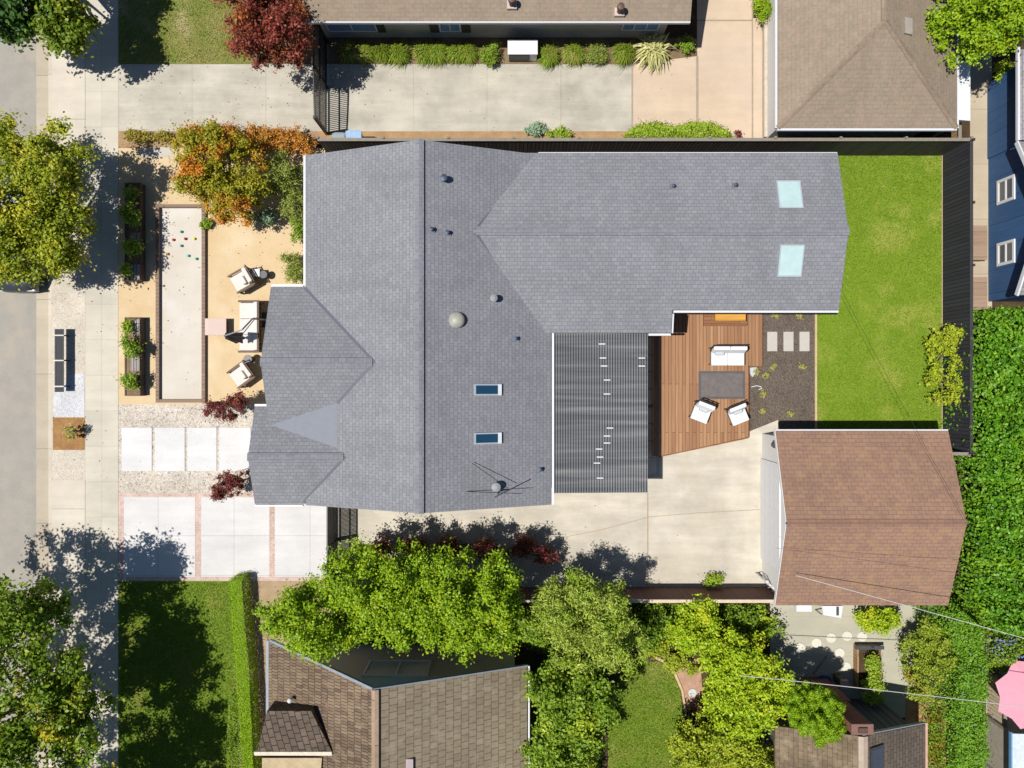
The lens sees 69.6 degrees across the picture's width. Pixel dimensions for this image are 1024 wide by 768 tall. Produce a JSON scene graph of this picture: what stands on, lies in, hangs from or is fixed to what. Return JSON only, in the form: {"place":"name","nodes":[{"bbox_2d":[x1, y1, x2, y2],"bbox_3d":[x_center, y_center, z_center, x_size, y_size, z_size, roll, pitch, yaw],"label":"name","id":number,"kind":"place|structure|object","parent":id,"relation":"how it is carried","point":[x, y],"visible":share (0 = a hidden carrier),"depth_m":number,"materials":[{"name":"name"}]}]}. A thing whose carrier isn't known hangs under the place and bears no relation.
{"place":"outdoors","nodes":[
{"label":"outdoors","id":0,"kind":"place"},
{"bbox_2d":[0,0,35,767],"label":"road","id":1,"kind":"structure","parent":0,"point":[18,399],"depth_m":29.63,"materials":[{"name":"grey asphalt"}]},
{"bbox_2d":[0,177,48,292],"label":"parked car","id":2,"kind":"object","parent":1,"relation":"on","point":[23,287],"visible":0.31,"depth_m":28.85,"materials":[{"name":"paint"}]},
{"bbox_2d":[52,0,84,767],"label":"parkway","id":3,"kind":"structure","parent":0,"point":[70,321],"depth_m":29.50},
{"bbox_2d":[0,0,48,52],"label":"plane tree","id":4,"kind":"object","parent":3,"relation":"on","point":[15,20],"visible":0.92,"depth_m":26.13,"materials":[{"name":"green plant"}]},
{"bbox_2d":[0,107,100,290],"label":"street tree","id":5,"kind":"object","parent":3,"relation":"on","point":[55,216],"visible":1,"depth_m":25.90,"materials":[{"name":"green plant"}]},
{"bbox_2d":[54,329,69,391],"bbox_3d":[-17.854,-0.926,29.262,0.390,0.475,2.483,0,90,0],"label":"bench","id":6,"kind":"object","parent":3,"relation":"on","point":[59,360],"visible":1,"depth_m":29.05,"materials":[{"name":"black metal"}]},
{"bbox_2d":[24,0,102,60],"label":"street tree","id":7,"kind":"object","parent":3,"relation":"on","point":[67,25],"visible":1,"depth_m":26.30,"materials":[{"name":"green plant"}]},
{"bbox_2d":[0,568,128,767],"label":"street tree","id":8,"kind":"object","parent":3,"relation":"on","point":[63,701],"visible":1,"depth_m":24.42,"materials":[{"name":"green plant"}]},
{"bbox_2d":[53,373,84,416],"bbox_3d":[-17.740,0.440,29.494,1.265,0.001,1.760,0,90,0],"label":"white gravel patch","id":9,"kind":"object","parent":3,"relation":"on","point":[68,402],"visible":1,"depth_m":29.49,"materials":[{"name":"white gravel"}]},
{"bbox_2d":[53,417,84,449],"bbox_3d":[-17.732,1.990,29.492,1.281,0.001,1.300,0,90,0],"label":"tree pit","id":10,"kind":"object","parent":3,"relation":"on","point":[60,442],"visible":0.8,"depth_m":29.49,"materials":[{"name":"brown soil"}]},
{"bbox_2d":[52,480,84,599],"bbox_3d":[-17.746,6.240,29.492,1.341,0.001,4.800,0,90,0],"label":"driveway apron","id":11,"kind":"object","parent":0,"point":[68,530],"visible":0.8,"depth_m":29.49,"materials":[{"name":"concrete"}]},
{"bbox_2d":[52,48,84,137],"bbox_3d":[-17.746,-11.680,29.492,1.341,0.001,3.680,0,90,0],"label":"driveway apron","id":12,"kind":"object","parent":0,"point":[68,85],"visible":0.8,"depth_m":29.49,"materials":[{"name":"concrete"}]},
{"bbox_2d":[85,0,117,767],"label":"sidewalk","id":13,"kind":"structure","parent":0,"point":[101,411],"depth_m":29.50,"materials":[{"name":"concrete"}]},
{"bbox_2d":[124,497,194,576],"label":"driveway","id":14,"kind":"structure","parent":0,"point":[159,536],"depth_m":29.49,"materials":[{"name":"white concrete"}]},
{"bbox_2d":[118,581,238,767],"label":"lawn","id":15,"kind":"structure","parent":0,"point":[167,620],"depth_m":29.50,"materials":[{"name":"green plant"}]},
{"bbox_2d":[118,0,251,63],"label":"front lawn","id":16,"kind":"structure","parent":0,"point":[173,42],"depth_m":29.50,"materials":[{"name":"green plant"}]},
{"bbox_2d":[118,148,324,403],"bbox_3d":[-11.618,-4.310,29.493,8.266,0.001,10.260,0,90,0],"label":"garden court","id":17,"kind":"object","parent":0,"point":[226,244],"visible":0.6,"depth_m":29.49,"materials":[{"name":"stone"}]},
{"bbox_2d":[125,183,145,281],"bbox_3d":[-14.976,-6.020,29.273,0.622,0.455,3.856,0,90,0],"label":"planter","id":18,"kind":"object","parent":17,"relation":"on","point":[138,268],"visible":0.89,"depth_m":29.12,"materials":[{"name":"wood"}]},
{"bbox_2d":[125,317,145,395],"bbox_3d":[-14.976,-1.082,29.273,0.622,0.455,3.109,0,90,0],"label":"planter","id":19,"kind":"object","parent":17,"relation":"on","point":[136,366],"visible":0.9,"depth_m":29.12,"materials":[{"name":"wood"}]},
{"bbox_2d":[161,208,201,398],"bbox_3d":[-13.209,-3.180,29.489,1.721,0.001,7.720,0,90,0],"label":"bocce court","id":20,"kind":"object","parent":17,"relation":"on","point":[181,355],"visible":1,"depth_m":29.49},
{"bbox_2d":[156,204,206,402],"bbox_3d":[-13.209,-3.210,29.420,1.969,0.160,7.900,0,90,0],"label":"bocce border","id":21,"kind":"object","parent":20,"relation":"on","point":[158,306],"visible":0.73,"depth_m":29.34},
{"bbox_2d":[164,115,275,227],"bbox_3d":[-10.931,-7.933,27.832,4.154,3.362,4.113,0,90,0],"label":"crape myrtle","id":22,"kind":"object","parent":17,"relation":"on","point":[206,175],"visible":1,"depth_m":27.02,"materials":[{"name":"orange plant"}]},
{"bbox_2d":[238,300,263,352],"bbox_3d":[-10.290,-2.260,29.062,0.915,0.860,2.060,0,90,0],"label":"garden sofa","id":23,"kind":"object","parent":17,"relation":"on","point":[252,334],"visible":0.91,"depth_m":29.02,"materials":[{"name":"white fabric"}]},
{"bbox_2d":[258,145,302,227],"bbox_3d":[-8.631,-7.618,28.557,2.882,1.919,2.206,43,90,0],"label":"shrub","id":24,"kind":"object","parent":17,"relation":"on","point":[281,180],"visible":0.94,"depth_m":28.20,"materials":[{"name":"green plant"}]},
{"bbox_2d":[201,497,268,576],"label":"driveway","id":25,"kind":"structure","parent":0,"point":[234,536],"depth_m":29.49,"materials":[{"name":"white concrete"}]},
{"bbox_2d":[236,581,329,767],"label":"side strip","id":26,"kind":"object","parent":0,"point":[262,590],"visible":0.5,"depth_m":29.50,"materials":[{"name":"soil"}]},
{"bbox_2d":[227,571,263,767],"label":"clipped hedge","id":27,"kind":"object","parent":26,"relation":"on","point":[241,660],"visible":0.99,"depth_m":28.73,"materials":[{"name":"green plant"}]},
{"bbox_2d":[275,504,325,576],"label":"driveway","id":28,"kind":"structure","parent":0,"point":[300,541],"depth_m":29.49,"materials":[{"name":"white concrete"}]},
{"bbox_2d":[118,64,630,130],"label":"neighbour driveway","id":29,"kind":"structure","parent":0,"point":[497,97],"depth_m":29.49,"materials":[{"name":"concrete"}]},
{"bbox_2d":[313,24,327,134],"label":"driveway gate","id":30,"kind":"structure","parent":29,"relation":"on","point":[322,39],"depth_m":28.44,"materials":[{"name":"black metal"}]},
{"bbox_2d":[292,0,691,37],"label":"house","id":31,"kind":"structure","parent":0,"point":[484,18],"depth_m":27.07,"materials":[{"name":"brown"}]},
{"bbox_2d":[338,420,777,587],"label":"back patio","id":32,"kind":"structure","parent":0,"point":[714,480],"depth_m":29.49,"materials":[{"name":"concrete"}]},
{"bbox_2d":[326,507,339,587],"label":"side gate","id":33,"kind":"structure","parent":32,"relation":"on","point":[332,539],"depth_m":28.38,"materials":[{"name":"black metal"}]},
{"bbox_2d":[369,531,560,567],"bbox_3d":[-1.907,6.411,28.744,7.747,1.557,1.436,0,90,0],"label":"plum shrub","id":34,"kind":"object","parent":32,"relation":"on","point":[542,555],"visible":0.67,"depth_m":28.48,"materials":[{"name":"red plant"}]},
{"bbox_2d":[761,429,966,604],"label":"garage","id":35,"kind":"structure","parent":32,"relation":"on","point":[884,496],"depth_m":26.38,"materials":[{"name":"red"}]},
{"bbox_2d":[761,459,780,569],"bbox_3d":[9.964,4.980,28.440,0.068,2.080,4.000,0,90,0],"label":"garage door","id":36,"kind":"structure","parent":35,"relation":"in","point":[770,483],"depth_m":28.34,"materials":[{"name":"white paint"}]},
{"bbox_2d":[551,333,651,476],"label":"pergola patio","id":37,"kind":"structure","parent":0,"point":[649,392],"depth_m":29.50,"materials":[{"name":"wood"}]},
{"bbox_2d":[551,333,647,492],"bbox_3d":[3.249,1.060,28.186,3.462,2.629,5.840,0,90,0],"label":"carport","id":38,"kind":"object","parent":37,"relation":"on","point":[600,412],"visible":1,"depth_m":26.96,"materials":[{"name":"grey metal"}]},
{"bbox_2d":[608,662,683,767],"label":"lawn","id":39,"kind":"structure","parent":0,"point":[636,715],"depth_m":29.50,"materials":[{"name":"green plant"}]},
{"bbox_2d":[316,0,1023,767],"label":"yard ground","id":40,"kind":"structure","parent":0,"point":[532,658],"depth_m":29.50,"materials":[{"name":"green plant"}]},
{"bbox_2d":[118,404,265,492],"bbox_3d":[-11.518,2.666,29.496,8.466,0.001,3.708,0,90,0],"label":"gravel bed","id":41,"kind":"object","parent":40,"relation":"on","point":[141,415],"visible":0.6,"depth_m":29.50,"materials":[{"name":"beige gravel"}]},
{"bbox_2d":[122,427,151,470],"bbox_3d":[-15.004,2.610,29.485,1.213,0.030,1.740,0,90,0],"label":"concrete pad","id":42,"kind":"object","parent":41,"relation":"on","point":[136,449],"visible":1,"depth_m":29.47,"materials":[{"name":"grey concrete"}]},
{"bbox_2d":[155,427,184,470],"bbox_3d":[-13.685,2.610,29.485,1.209,0.030,1.740,0,90,0],"label":"concrete pad","id":43,"kind":"object","parent":41,"relation":"on","point":[169,445],"visible":1,"depth_m":29.47,"materials":[{"name":"grey concrete"}]},
{"bbox_2d":[187,427,216,470],"bbox_3d":[-12.398,2.610,29.485,1.181,0.030,1.740,0,90,0],"label":"concrete pad","id":44,"kind":"object","parent":41,"relation":"on","point":[202,449],"visible":1,"depth_m":29.47,"materials":[{"name":"grey concrete"}]},
{"bbox_2d":[200,388,251,425],"bbox_3d":[-10.875,0.886,28.433,2.006,2.144,1.484,0,90,0],"label":"japanese maple","id":45,"kind":"object","parent":41,"relation":"on","point":[237,401],"visible":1,"depth_m":27.78,"materials":[{"name":"red plant"}]},
{"bbox_2d":[209,469,249,502],"bbox_3d":[-10.678,3.775,28.396,1.686,2.216,1.174,-22,90,0],"label":"japanese maple","id":46,"kind":"object","parent":41,"relation":"on","point":[231,481],"visible":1,"depth_m":27.76,"materials":[{"name":"red plant"}]},
{"bbox_2d":[219,427,250,470],"bbox_3d":[-11.078,2.610,29.485,1.261,0.030,1.740,0,90,0],"label":"concrete pad","id":47,"kind":"object","parent":41,"relation":"on","point":[233,455],"visible":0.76,"depth_m":29.47,"materials":[{"name":"grey concrete"}]},
{"bbox_2d":[118,131,315,147],"bbox_3d":[-11.802,-9.696,29.497,7.913,0.001,0.832,0,90,0],"label":"planting bed","id":48,"kind":"object","parent":40,"relation":"on","point":[127,144],"visible":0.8,"depth_m":29.50,"materials":[{"name":"soil"}]},
{"bbox_2d":[216,116,318,155],"bbox_3d":[-9.873,-9.691,28.961,4.565,1.122,1.454,4,90,0],"label":"shrub","id":49,"kind":"object","parent":48,"relation":"on","point":[299,140],"visible":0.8,"depth_m":28.75,"materials":[{"name":"orange plant"}]},
{"bbox_2d":[118,493,324,580],"bbox_3d":[-11.478,6.126,29.493,8.546,0.001,3.508,0,90,0],"label":"brick border","id":50,"kind":"object","parent":40,"relation":"on","point":[197,577],"visible":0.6,"depth_m":29.49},
{"bbox_2d":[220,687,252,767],"bbox_3d":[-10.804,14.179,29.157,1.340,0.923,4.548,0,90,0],"label":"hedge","id":51,"kind":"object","parent":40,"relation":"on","point":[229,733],"visible":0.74,"depth_m":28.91,"materials":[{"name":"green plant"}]},
{"bbox_2d":[252,0,329,63],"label":"planting bed","id":52,"kind":"object","parent":40,"relation":"on","point":[309,59],"visible":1,"depth_m":29.50,"materials":[{"name":"soil"}]},
{"bbox_2d":[200,0,319,73],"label":"plum tree","id":53,"kind":"object","parent":52,"relation":"on","point":[279,24],"visible":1,"depth_m":25.77,"materials":[{"name":"red plant"}]},
{"bbox_2d":[246,530,443,668],"bbox_3d":[-5.738,7.516,26.626,6.800,5.818,4.360,0,90,0],"label":"citrus tree","id":54,"kind":"object","parent":40,"relation":"on","point":[292,611],"visible":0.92,"depth_m":24.98,"materials":[{"name":"green plant"}]},
{"bbox_2d":[254,639,529,767],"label":"house","id":55,"kind":"structure","parent":40,"relation":"on","point":[365,706],"depth_m":25.83,"materials":[{"name":"brown wood"}]},
{"bbox_2d":[362,660,431,676],"bbox_3d":[-4.175,10.390,26.960,2.350,1.480,0.060,0,90,0],"label":"window","id":56,"kind":"structure","parent":55,"relation":"in","point":[374,668],"depth_m":26.94,"materials":[{"name":"grey glass"}]},
{"bbox_2d":[382,537,531,667],"bbox_3d":[-2.076,7.528,26.463,5.562,6.126,4.340,0,90,0],"label":"citrus tree","id":57,"kind":"object","parent":40,"relation":"on","point":[453,615],"visible":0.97,"depth_m":24.77,"materials":[{"name":"green plant"}]},
{"bbox_2d":[314,131,628,140],"bbox_3d":[0.680,-9.924,29.495,17.212,0.001,0.408,0,90,0],"label":"planting bed","id":58,"kind":"object","parent":40,"relation":"on","point":[475,134],"visible":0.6,"depth_m":29.50,"materials":[{"name":"beige soil"}]},
{"bbox_2d":[330,38,696,63],"bbox_3d":[-0.040,-13.316,29.497,14.890,0.001,1.048,0,90,0],"label":"planting bed","id":59,"kind":"object","parent":40,"relation":"on","point":[672,52],"visible":0.4,"depth_m":29.50,"materials":[{"name":"soil"}]},
{"bbox_2d":[508,40,537,60],"bbox_3d":[0.415,-13.155,29.110,1.170,0.680,0.570,0,90,0],"label":"equipment cabinet","id":60,"kind":"object","parent":59,"relation":"on","point":[522,50],"visible":1,"depth_m":28.77,"materials":[{"name":"white metal"}]},
{"bbox_2d":[631,32,677,73],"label":"yucca","id":61,"kind":"object","parent":59,"relation":"on","point":[651,50],"visible":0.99,"depth_m":29.03,"materials":[{"name":"yellow plant"}]},
{"bbox_2d":[247,139,849,513],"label":"house","id":62,"kind":"structure","parent":40,"relation":"on","point":[426,312],"depth_m":25.93,"materials":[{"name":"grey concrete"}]},
{"bbox_2d":[515,655,623,767],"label":"tree","id":63,"kind":"object","parent":40,"relation":"on","point":[568,745],"visible":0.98,"depth_m":25.82,"materials":[{"name":"green plant"}]},
{"bbox_2d":[387,587,774,604],"bbox_3d":[2.350,8.193,28.575,15.790,1.850,0.165,0,90,0],"label":"fence","id":64,"kind":"object","parent":40,"relation":"on","point":[685,595],"visible":0.26,"depth_m":28.45,"materials":[{"name":"wood"}]},
{"bbox_2d":[524,563,652,683],"bbox_3d":[2.705,8.464,27.110,4.588,4.826,4.079,0,90,0],"label":"pepper tree","id":65,"kind":"object","parent":40,"relation":"on","point":[568,606],"visible":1,"depth_m":25.75,"materials":[{"name":"green plant"}]},
{"bbox_2d":[508,603,770,661],"bbox_3d":[4.776,9.638,28.962,10.737,1.447,2.461,0,90,0],"label":"shrubbery","id":66,"kind":"object","parent":40,"relation":"on","point":[544,647],"visible":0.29,"depth_m":28.76,"materials":[{"name":"green plant"}]},
{"bbox_2d":[316,136,973,155],"bbox_3d":[4.970,-9.203,28.550,24.630,1.900,0.165,0,90,0],"label":"fence","id":67,"kind":"object","parent":40,"relation":"on","point":[903,146],"visible":0.69,"depth_m":28.11,"materials":[{"name":"black wood"}]},
{"bbox_2d":[635,603,681,655],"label":"shrub","id":68,"kind":"object","parent":40,"relation":"on","point":[658,616],"visible":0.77,"depth_m":28.49,"materials":[{"name":"green plant"}]},
{"bbox_2d":[639,639,702,677],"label":"shrub","id":69,"kind":"object","parent":40,"relation":"on","point":[677,663],"visible":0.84,"depth_m":29.05,"materials":[{"name":"green plant"}]},
{"bbox_2d":[621,118,734,137],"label":"ground cover","id":70,"kind":"object","parent":40,"relation":"on","point":[650,130],"visible":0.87,"depth_m":29.11,"materials":[{"name":"green plant"}]},
{"bbox_2d":[662,593,724,657],"bbox_3d":[6.817,9.123,28.137,2.301,2.738,2.536,0,90,0],"label":"tree","id":71,"kind":"object","parent":40,"relation":"on","point":[686,636],"visible":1,"depth_m":27.42,"materials":[{"name":"green plant"}]},
{"bbox_2d":[652,310,762,456],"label":"deck","id":72,"kind":"structure","parent":40,"relation":"on","point":[680,357],"depth_m":29.26,"materials":[{"name":"brown wood"}]},
{"bbox_2d":[699,371,744,398],"bbox_3d":[8.327,0.040,29.252,1.846,0.015,1.112,0,90,0],"label":"outdoor rug","id":73,"kind":"object","parent":72,"relation":"on","point":[721,384],"visible":1,"depth_m":29.24,"materials":[{"name":"grey fabric"}]},
{"bbox_2d":[708,344,747,365],"bbox_3d":[8.441,-1.124,28.830,1.300,0.860,0.805,0,90,0],"label":"loveseat","id":74,"kind":"object","parent":72,"relation":"on","point":[726,355],"visible":1,"depth_m":28.79,"materials":[{"name":"white fabric"}]},
{"bbox_2d":[663,706,776,767],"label":"tree","id":75,"kind":"object","parent":40,"relation":"on","point":[702,751],"visible":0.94,"depth_m":27.01,"materials":[{"name":"green plant"}]},
{"bbox_2d":[694,620,802,747],"bbox_3d":[8.705,11.167,27.819,3.949,3.392,4.559,0,90,0],"label":"tree","id":76,"kind":"object","parent":40,"relation":"on","point":[752,704],"visible":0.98,"depth_m":26.86,"materials":[{"name":"green plant"}]},
{"bbox_2d":[723,603,787,643],"bbox_3d":[9.479,9.402,28.848,2.608,1.335,1.394,21,90,0],"label":"shrub","id":77,"kind":"object","parent":40,"relation":"on","point":[743,620],"visible":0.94,"depth_m":28.65,"materials":[{"name":"green plant"}]},
{"bbox_2d":[759,677,927,767],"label":"house","id":78,"kind":"structure","parent":40,"relation":"on","point":[884,735],"depth_m":26.24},
{"bbox_2d":[762,0,958,137],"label":"house","id":79,"kind":"structure","parent":40,"relation":"on","point":[854,68],"depth_m":26.44,"materials":[{"name":"brown"}]},
{"bbox_2d":[930,60,969,137],"bbox_3d":[16.620,-10.850,28.325,0.720,2.350,2.200,0,90,0],"label":"lean to","id":80,"kind":"object","parent":40,"relation":"on","point":[964,93],"visible":0.48,"depth_m":27.25,"materials":[{"name":"white paint"}]},
{"bbox_2d":[910,597,994,767],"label":"flowering hedge","id":81,"kind":"object","parent":40,"relation":"on","point":[978,692],"visible":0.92,"depth_m":27.48,"materials":[{"name":"green plant"}]},
{"bbox_2d":[943,138,974,454],"bbox_3d":[17.273,-3.285,28.550,0.165,1.900,11.860,0,90,0],"label":"fence","id":82,"kind":"object","parent":40,"relation":"on","point":[958,203],"visible":0.78,"depth_m":28.27,"materials":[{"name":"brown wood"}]},
{"bbox_2d":[923,0,1023,73],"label":"magnolia","id":83,"kind":"object","parent":40,"relation":"on","point":[990,28],"visible":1,"depth_m":25.18,"materials":[{"name":"green plant"}]},
{"bbox_2d":[940,304,1023,640],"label":"ivy bank","id":84,"kind":"structure","parent":40,"relation":"on","point":[1003,372],"depth_m":27.30,"materials":[{"name":"green plant"}]},
{"bbox_2d":[957,597,1023,676],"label":"plumbago","id":85,"kind":"object","parent":40,"relation":"on","point":[1011,655],"visible":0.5,"depth_m":27.63,"materials":[{"name":"green plant"}]},
{"bbox_2d":[960,314,1023,591],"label":"bank undergrowth","id":86,"kind":"object","parent":40,"relation":"on","point":[988,454],"visible":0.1,"depth_m":28.61,"materials":[{"name":"green plant"}]},
{"bbox_2d":[984,670,1006,767],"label":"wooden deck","id":87,"kind":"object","parent":40,"relation":"on","point":[999,717],"visible":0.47,"depth_m":28.97,"materials":[{"name":"brown wood"}]},
{"bbox_2d":[664,655,702,718],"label":"brick path","id":88,"kind":"structure","parent":0,"point":[687,683],"depth_m":29.50,"materials":[{"name":"brick"}]},
{"bbox_2d":[633,0,751,137],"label":"tan driveway","id":89,"kind":"structure","parent":0,"point":[724,51],"depth_m":29.49,"materials":[{"name":"concrete"}]},
{"bbox_2d":[753,18,761,137],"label":"tan driveway","id":90,"kind":"structure","parent":0,"point":[757,79],"depth_m":29.49,"materials":[{"name":"concrete"}]},
{"bbox_2d":[749,313,814,430],"bbox_3d":[8.846,0.040,29.497,6.645,0.001,6.800,0,90,0],"label":"dark gravel bed","id":91,"kind":"object","parent":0,"point":[788,385],"visible":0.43,"depth_m":29.50,"materials":[{"name":"gravel"}]},
{"bbox_2d":[770,603,935,717],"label":"patio","id":92,"kind":"structure","parent":0,"point":[805,628],"depth_m":29.50,"materials":[{"name":"grey concrete"}]},
{"bbox_2d":[785,680,847,748],"bbox_3d":[10.870,11.758,27.335,2.223,4.356,2.120,0,90,0],"label":"round tree","id":93,"kind":"object","parent":92,"relation":"on","point":[804,712],"visible":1,"depth_m":25.84,"materials":[{"name":"green plant"}]},
{"bbox_2d":[853,644,883,688],"bbox_3d":[14.126,11.194,29.300,1.144,0.400,1.693,0,90,0],"label":"raised bed","id":94,"kind":"object","parent":92,"relation":"on","point":[860,653],"visible":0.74,"depth_m":29.18,"materials":[{"name":"brown wood"}]},
{"bbox_2d":[857,651,887,708],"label":"plant","id":95,"kind":"object","parent":94,"relation":"on","point":[873,680],"visible":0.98,"depth_m":28.61,"materials":[{"name":"green plant"}]},
{"bbox_2d":[852,606,904,638],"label":"shrub","id":96,"kind":"object","parent":92,"relation":"on","point":[874,618],"visible":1,"depth_m":28.57,"materials":[{"name":"green plant"}]},
{"bbox_2d":[897,611,960,704],"bbox_3d":[15.772,10.512,28.293,2.106,2.427,3.315,26,90,0],"label":"bush","id":97,"kind":"object","parent":92,"relation":"on","point":[924,643],"visible":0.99,"depth_m":27.76,"materials":[{"name":"green plant"}]},
{"bbox_2d":[817,155,942,428],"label":"back lawn","id":98,"kind":"structure","parent":0,"point":[861,225],"depth_m":29.49,"materials":[{"name":"green plant"}]},
{"bbox_2d":[918,322,964,405],"bbox_3d":[16.859,-0.761,28.681,1.770,1.676,3.332,0,90,0],"label":"climbing shrub","id":99,"kind":"object","parent":98,"relation":"on","point":[953,387],"visible":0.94,"depth_m":28.39,"materials":[{"name":"green plant"}]},
{"bbox_2d":[905,700,945,767],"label":"side strip","id":100,"kind":"object","parent":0,"point":[912,707],"visible":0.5,"depth_m":29.49,"materials":[{"name":"orange soil"}]},
{"bbox_2d":[970,16,991,329],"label":"side path","id":101,"kind":"structure","parent":0,"point":[980,79],"depth_m":29.50,"materials":[{"name":"concrete"}]},
{"bbox_2d":[973,226,986,261],"bbox_3d":[18.415,-5.558,29.250,0.590,0.500,1.358,0,90,0],"label":"storage box","id":102,"kind":"object","parent":101,"relation":"on","point":[979,243],"visible":0.56,"depth_m":29.00,"materials":[{"name":"brown wood"}]},
{"bbox_2d":[986,640,1023,713],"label":"yard paving","id":103,"kind":"structure","parent":0,"point":[992,657],"depth_m":29.50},
{"bbox_2d":[984,714,1023,767],"bbox_3d":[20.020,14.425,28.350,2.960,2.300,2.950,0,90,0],"label":"patio","id":104,"kind":"structure","parent":103,"relation":"on","point":[1006,745],"depth_m":28.28,"materials":[{"name":"grey concrete"}]},
{"bbox_2d":[991,661,1023,728],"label":"patio umbrella","id":105,"kind":"object","parent":103,"relation":"on","point":[1010,685],"visible":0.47,"depth_m":27.14,"materials":[{"name":"pink fabric"}]},
{"bbox_2d":[987,47,1023,301],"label":"house","id":106,"kind":"structure","parent":0,"point":[1005,126],"depth_m":28.38,"materials":[{"name":"blue"}]},
{"bbox_3d":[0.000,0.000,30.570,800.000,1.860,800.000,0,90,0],"label":"ground","id":107,"kind":"structure","parent":0,"visible":0},
{"bbox_2d":[36,8,48,767],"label":"gutter","id":108,"kind":"object","parent":107,"relation":"on","point":[42,381],"visible":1,"depth_m":29.62,"materials":[{"name":"concrete"}]},
{"bbox_2d":[49,50,51,766],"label":"kerb","id":109,"kind":"structure","parent":107,"relation":"on","point":[50,374],"depth_m":29.50,"materials":[{"name":"concrete"}]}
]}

